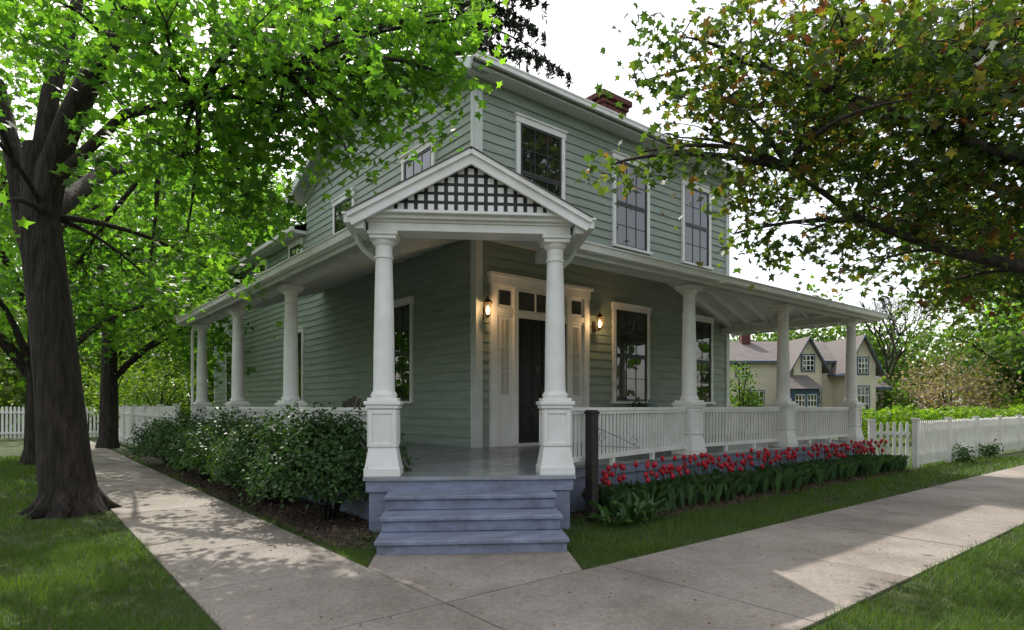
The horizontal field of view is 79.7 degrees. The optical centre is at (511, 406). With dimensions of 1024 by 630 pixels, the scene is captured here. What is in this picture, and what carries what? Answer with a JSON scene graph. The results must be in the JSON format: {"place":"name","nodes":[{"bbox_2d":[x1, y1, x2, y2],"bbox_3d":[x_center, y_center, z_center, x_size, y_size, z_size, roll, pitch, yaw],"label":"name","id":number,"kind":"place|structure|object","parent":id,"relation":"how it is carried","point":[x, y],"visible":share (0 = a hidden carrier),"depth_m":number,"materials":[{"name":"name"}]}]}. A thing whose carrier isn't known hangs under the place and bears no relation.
{"place":"outdoors","nodes":[
{"label":"outdoors","id":0,"kind":"place"},
{"bbox_2d":[0,408,1023,629],"bbox_3d":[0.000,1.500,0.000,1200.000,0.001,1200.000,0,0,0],"label":"ground","id":1,"kind":"structure","parent":0,"point":[12,446],"depth_m":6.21,"materials":[{"name":"green plant"}]},
{"bbox_2d":[0,406,98,437],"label":"picket fence","id":2,"kind":"object","parent":1,"relation":"on","point":[10,432],"visible":0.3,"depth_m":27.40,"materials":[{"name":"white paint"}]},
{"bbox_2d":[0,33,231,464],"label":"maple tree","id":3,"kind":"object","parent":1,"relation":"on","point":[15,355],"visible":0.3,"depth_m":16.69,"materials":[{"name":"green plant"}]},
{"bbox_2d":[78,322,178,438],"bbox_3d":[-15.592,-1.141,24.319,4.536,5.494,5.283,0,0,0],"label":"young tree","id":4,"kind":"object","parent":1,"relation":"on","point":[118,362],"visible":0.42,"depth_m":24.05,"materials":[{"name":"green plant"}]},
{"bbox_2d":[0,129,283,448],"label":"maple tree","id":5,"kind":"object","parent":1,"relation":"on","point":[108,423],"visible":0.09,"depth_m":21.99,"materials":[{"name":"green plant"}]},
{"bbox_2d":[82,351,213,423],"bbox_3d":[-17.946,-0.602,29.888,6.348,4.281,6.235,0,0,0],"label":"garden shrub","id":6,"kind":"object","parent":1,"relation":"on","point":[94,398],"visible":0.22,"depth_m":29.23,"materials":[{"name":"green plant"}]},
{"bbox_2d":[119,404,180,455],"bbox_3d":[-13.945,0.720,22.564,0.160,1.560,15.480,0,0,-39],"label":"picket fence","id":7,"kind":"object","parent":1,"relation":"on","point":[133,414],"visible":0.54,"depth_m":21.50,"materials":[{"name":"white paint"}]},
{"bbox_2d":[90,352,215,426],"bbox_3d":[-14.889,-0.498,26.074,4.502,4.036,4.464,0,0,-18],"label":"blossom shrub","id":8,"kind":"object","parent":1,"relation":"on","point":[166,389],"visible":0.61,"depth_m":25.81,"materials":[{"name":"green plant"}]},
{"bbox_2d":[166,165,306,399],"bbox_3d":[-11.369,-5.138,30.436,11.478,13.528,12.326,0,0,-38],"label":"maple tree","id":9,"kind":"object","parent":1,"relation":"on","point":[298,212],"visible":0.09,"depth_m":27.30,"materials":[{"name":"green plant"}]},
{"bbox_2d":[0,0,509,519],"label":"maple tree","id":10,"kind":"object","parent":1,"relation":"on","point":[310,50],"visible":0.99,"depth_m":8.11,"materials":[{"name":"green plant"}]},
{"bbox_2d":[226,86,668,440],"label":"house wall","id":11,"kind":"structure","parent":1,"relation":"on","point":[394,286],"depth_m":18.26,"materials":[{"name":"green wood"}]},
{"bbox_2d":[224,112,715,404],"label":"windows","id":12,"kind":"structure","parent":11,"relation":"attached to","point":[540,153],"depth_m":15.21,"materials":[{"name":"black glass"}]},
{"bbox_2d":[215,86,725,447],"bbox_3d":[-5.614,-3.620,19.548,8.307,9.640,22.644,0,0,-63],"label":"clapboard siding","id":13,"kind":"object","parent":11,"relation":"attached to","point":[436,283],"visible":0.48,"depth_m":14.92,"materials":[{"name":"green wood"}]},
{"bbox_2d":[482,296,492,319],"bbox_3d":[-0.518,-1.970,12.291,0.200,0.460,0.315,0,0,-39],"label":"wall lantern","id":14,"kind":"object","parent":13,"relation":"attached to","point":[487,301],"depth_m":12.22,"materials":[{"name":"black metal"}]},
{"bbox_2d":[592,312,603,331],"bbox_3d":[2.007,-1.970,14.337,0.200,0.460,0.315,0,0,-39],"label":"wall lantern","id":15,"kind":"object","parent":13,"relation":"attached to","point":[600,324],"depth_m":14.29,"materials":[{"name":"black metal"}]},
{"bbox_2d":[214,50,752,447],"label":"roof and trim","id":16,"kind":"structure","parent":11,"relation":"attached to","point":[520,88],"depth_m":13.26,"materials":[{"name":"grey paint"}]},
{"bbox_2d":[586,88,631,116],"bbox_3d":[2.675,-8.050,17.930,1.240,2.100,1.140,0,0,-39],"label":"chimney","id":17,"kind":"object","parent":16,"relation":"on","point":[608,103],"visible":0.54,"depth_m":17.47,"materials":[{"name":"brick"}]},
{"bbox_2d":[487,271,593,446],"bbox_3d":[0.700,-0.945,13.358,2.995,3.570,0.220,0,0,-39],"label":"front door","id":18,"kind":"structure","parent":11,"relation":"attached to","point":[517,318],"depth_m":13.03,"materials":[{"name":"white paint"}]},
{"bbox_2d":[374,489,569,554],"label":"porch steps","id":19,"kind":"structure","parent":1,"relation":"on","point":[462,521],"depth_m":6.55,"materials":[{"name":"blue paint"}]},
{"bbox_2d":[381,0,572,88],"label":"pine tree","id":20,"kind":"object","parent":1,"relation":"on","point":[516,26],"visible":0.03,"depth_m":29.50,"materials":[{"name":"green plant"}]},
{"bbox_2d":[0,237,1023,431],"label":"distant trees","id":21,"kind":"object","parent":1,"relation":"on","point":[9,393],"visible":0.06,"depth_m":51.82,"materials":[{"name":"green plant"}]},
{"bbox_2d":[125,454,911,549],"bbox_3d":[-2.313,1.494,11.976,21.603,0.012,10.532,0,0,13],"label":"mulch bed","id":22,"kind":"object","parent":1,"relation":"on","point":[313,531],"visible":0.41,"depth_m":8.75,"materials":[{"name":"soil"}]},
{"bbox_2d":[126,415,192,465],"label":"shrub","id":23,"kind":"object","parent":22,"relation":"on","point":[141,436],"visible":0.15,"depth_m":14.96,"materials":[{"name":"green plant"}]},
{"bbox_2d":[126,404,219,472],"bbox_3d":[-7.299,0.735,13.894,2.227,1.552,2.281,0,0,0],"label":"shrub","id":24,"kind":"object","parent":22,"relation":"on","point":[153,443],"visible":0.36,"depth_m":13.46,"materials":[{"name":"green plant"}]},
{"bbox_2d":[157,411,237,479],"bbox_3d":[-6.152,0.804,12.400,1.757,1.415,1.842,0,0,-32],"label":"shrub","id":25,"kind":"object","parent":22,"relation":"on","point":[178,446],"visible":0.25,"depth_m":12.06,"materials":[{"name":"green plant"}]},
{"bbox_2d":[167,403,266,487],"bbox_3d":[-5.152,0.725,11.150,1.968,1.570,1.903,0,0,0],"label":"shrub","id":26,"kind":"object","parent":22,"relation":"on","point":[201,439],"visible":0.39,"depth_m":10.80,"materials":[{"name":"green plant"}]},
{"bbox_2d":[200,411,280,496],"bbox_3d":[-4.128,0.795,10.092,1.744,1.425,1.732,0,0,0],"label":"shrub","id":27,"kind":"object","parent":22,"relation":"on","point":[220,445],"visible":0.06,"depth_m":9.73,"materials":[{"name":"green plant"}]},
{"bbox_2d":[201,408,295,503],"bbox_3d":[-3.630,0.771,9.372,1.874,1.477,1.853,0,0,0],"label":"shrub","id":28,"kind":"object","parent":22,"relation":"on","point":[240,448],"visible":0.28,"depth_m":9.01,"materials":[{"name":"green plant"}]},
{"bbox_2d":[233,398,419,519],"bbox_3d":[-2.432,0.704,8.162,2.406,1.613,2.424,0,0,0],"label":"shrub","id":29,"kind":"object","parent":22,"relation":"on","point":[314,453],"visible":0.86,"depth_m":7.57,"materials":[{"name":"green plant"}]},
{"bbox_2d":[580,439,910,516],"bbox_3d":[5.007,1.129,11.282,10.179,0.744,1.209,0,0,-39],"label":"tulip bed","id":30,"kind":"object","parent":22,"relation":"on","point":[706,487],"visible":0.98,"depth_m":10.22,"materials":[{"name":"green plant"}]},
{"bbox_2d":[48,479,1021,629],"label":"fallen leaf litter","id":31,"kind":"object","parent":1,"relation":"on","point":[535,572],"visible":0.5,"depth_m":5.86,"materials":[{"name":"brown plant"}]},
{"bbox_2d":[204,435,866,532],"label":"porch deck","id":32,"kind":"structure","parent":1,"relation":"on","point":[501,472],"depth_m":8.77,"materials":[{"name":"paint"}]},
{"bbox_2d":[342,396,364,406],"bbox_3d":[-3.446,0.314,12.375,0.780,1.052,0.931,0,0,31],"label":"adirondack chair","id":33,"kind":"object","parent":32,"relation":"on","point":[349,401],"visible":0.14,"depth_m":12.66,"materials":[{"name":"wood"}]},
{"bbox_2d":[202,407,849,464],"bbox_3d":[0.244,0.429,15.137,12.495,0.822,11.982,0,0,-39],"label":"porch railing","id":34,"kind":"object","parent":32,"relation":"on","point":[830,422],"visible":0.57,"depth_m":10.52,"materials":[{"name":"white paint"}]},
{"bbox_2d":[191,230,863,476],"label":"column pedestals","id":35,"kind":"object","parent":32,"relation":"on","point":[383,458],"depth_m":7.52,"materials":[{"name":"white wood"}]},
{"bbox_2d":[341,146,595,268],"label":"entry gable","id":36,"kind":"structure","parent":35,"relation":"on","point":[470,193],"depth_m":7.30,"materials":[{"name":"grey wood"}]},
{"bbox_2d":[195,238,858,401],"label":"column shafts","id":37,"kind":"object","parent":35,"relation":"on","point":[384,370],"depth_m":10.63,"materials":[{"name":"white wood"}]},
{"bbox_2d":[175,227,888,423],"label":"porch roof","id":38,"kind":"structure","parent":32,"relation":"on","point":[734,306],"depth_m":11.85,"materials":[{"name":"grey wood"}]},
{"bbox_2d":[400,435,847,463],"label":"deck grooves","id":39,"kind":"object","parent":32,"relation":"on","point":[577,449],"visible":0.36,"depth_m":11.60,"materials":[{"name":"grey wood"}]},
{"bbox_2d":[626,401,648,440],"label":"potted plant","id":40,"kind":"object","parent":32,"relation":"on","point":[640,405],"visible":0.34,"depth_m":14.69,"materials":[{"name":"green plant"}]},
{"bbox_2d":[645,397,671,436],"bbox_3d":[3.726,0.314,14.921,0.931,1.052,0.780,0,0,36],"label":"adirondack chair","id":41,"kind":"object","parent":32,"relation":"on","point":[653,403],"visible":0.21,"depth_m":15.07,"materials":[{"name":"paint"}]},
{"bbox_2d":[584,410,639,521],"bbox_3d":[1.392,0.775,8.285,1.055,1.450,0.150,0,0,-39],"label":"square post","id":42,"kind":"object","parent":1,"relation":"on","point":[591,454],"visible":1,"depth_m":7.96,"materials":[{"name":"paint"}]},
{"bbox_2d":[587,492,669,526],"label":"hosta plant","id":43,"kind":"object","parent":1,"relation":"on","point":[632,513],"visible":0.94,"depth_m":7.71,"materials":[{"name":"green plant"}]},
{"bbox_2d":[730,359,766,434],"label":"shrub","id":44,"kind":"object","parent":1,"relation":"on","point":[747,397],"visible":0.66,"depth_m":24.66,"materials":[{"name":"green plant"}]},
{"bbox_2d":[574,0,1023,357],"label":"copper maple tree","id":45,"kind":"object","parent":1,"relation":"on","point":[918,71],"visible":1,"depth_m":7.76,"materials":[{"name":"green plant"}]},
{"bbox_2d":[730,334,892,433],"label":"cream cottage","id":46,"kind":"structure","parent":1,"relation":"on","point":[817,373],"depth_m":33.00,"materials":[{"name":"paint"}]},
{"bbox_2d":[867,419,909,464],"bbox_3d":[9.118,0.910,14.844,0.928,1.180,0.160,0,0,13],"label":"picket fence","id":47,"kind":"object","parent":1,"relation":"on","point":[872,433],"visible":0.74,"depth_m":14.84,"materials":[{"name":"white paint"}]},
{"bbox_2d":[876,373,927,429],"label":"garden shrub","id":48,"kind":"object","parent":1,"relation":"on","point":[893,396],"visible":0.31,"depth_m":33.23,"materials":[{"name":"green plant"}]},
{"bbox_2d":[855,295,951,417],"bbox_3d":[23.153,-2.617,37.963,5.498,8.294,4.685,0,0,0],"label":"bare tree","id":49,"kind":"object","parent":1,"relation":"on","point":[885,307],"visible":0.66,"depth_m":37.60,"materials":[{"name":"brown plant"}]},
{"bbox_2d":[861,404,1023,443],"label":"clipped hedge","id":50,"kind":"object","parent":1,"relation":"on","point":[896,414],"visible":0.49,"depth_m":24.62,"materials":[{"name":"green plant"}]},
{"bbox_2d":[881,333,1023,418],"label":"blossom shrub","id":51,"kind":"object","parent":1,"relation":"on","point":[943,402],"visible":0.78,"depth_m":32.26,"materials":[{"name":"beige plant"}]},
{"bbox_2d":[894,232,1023,411],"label":"maple tree","id":52,"kind":"object","parent":1,"relation":"on","point":[1011,339],"visible":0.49,"depth_m":33.91,"materials":[{"name":"green plant"}]},
{"bbox_2d":[952,441,979,463],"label":"small shrub","id":53,"kind":"object","parent":1,"relation":"on","point":[963,453],"visible":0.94,"depth_m":16.11,"materials":[{"name":"green plant"}]},
{"bbox_2d":[910,415,1023,468],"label":"picket fence","id":54,"kind":"object","parent":1,"relation":"on","point":[934,441],"visible":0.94,"depth_m":16.78,"materials":[{"name":"white paint"}]},
{"bbox_2d":[947,348,1009,410],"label":"blossom shrub","id":55,"kind":"object","parent":1,"relation":"on","point":[969,390],"visible":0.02,"depth_m":40.29,"materials":[{"name":"green plant"}]},
{"bbox_2d":[944,199,1023,373],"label":"maple tree","id":56,"kind":"object","parent":1,"relation":"on","point":[1003,318],"visible":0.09,"depth_m":22.42,"materials":[{"name":"green plant"}]},
{"bbox_2d":[978,439,1005,457],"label":"small shrub","id":57,"kind":"object","parent":1,"relation":"on","point":[993,451],"visible":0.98,"depth_m":17.63,"materials":[{"name":"green plant"}]},
{"bbox_2d":[985,371,1023,415],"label":"garden shrub","id":58,"kind":"object","parent":1,"relation":"on","point":[1006,398],"visible":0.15,"depth_m":34.82,"materials":[{"name":"green plant"}]},
{"bbox_2d":[998,388,1023,408],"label":"garden shrub","id":59,"kind":"object","parent":1,"relation":"on","point":[1015,400],"visible":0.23,"depth_m":30.95,"materials":[{"name":"green plant"}]},
{"bbox_2d":[0,0,1023,407],"label":"sky","id":60,"kind":"structure","parent":0,"point":[577,30],"materials":[{"name":"white"}]},
{"bbox_2d":[90,441,1023,629],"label":"sidewalk","id":61,"kind":"structure","parent":0,"point":[653,591],"depth_m":5.52,"materials":[{"name":"concrete"}]}
]}

